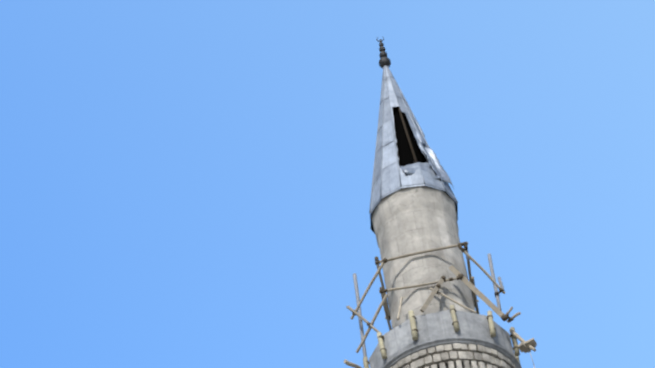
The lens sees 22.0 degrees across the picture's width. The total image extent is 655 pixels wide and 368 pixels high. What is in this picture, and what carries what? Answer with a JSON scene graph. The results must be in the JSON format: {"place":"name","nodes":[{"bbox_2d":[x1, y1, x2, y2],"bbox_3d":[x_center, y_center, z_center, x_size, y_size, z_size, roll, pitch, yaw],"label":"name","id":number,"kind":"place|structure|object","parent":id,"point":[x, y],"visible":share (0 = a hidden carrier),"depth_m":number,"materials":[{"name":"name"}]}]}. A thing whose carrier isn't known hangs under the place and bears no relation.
{"place":"outdoors","nodes":[
{"label":"outdoors","id":0,"kind":"place"},
{"bbox_2d":[0,0,654,367],"label":"sky","id":1,"kind":"structure","parent":0,"point":[184,183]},
{"bbox_2d":[344,37,536,367],"bbox_3d":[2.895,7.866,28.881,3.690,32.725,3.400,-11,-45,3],"label":"minaret","id":2,"kind":"object","parent":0,"point":[431,290],"visible":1,"depth_m":34.16,"materials":[{"name":"stone"}]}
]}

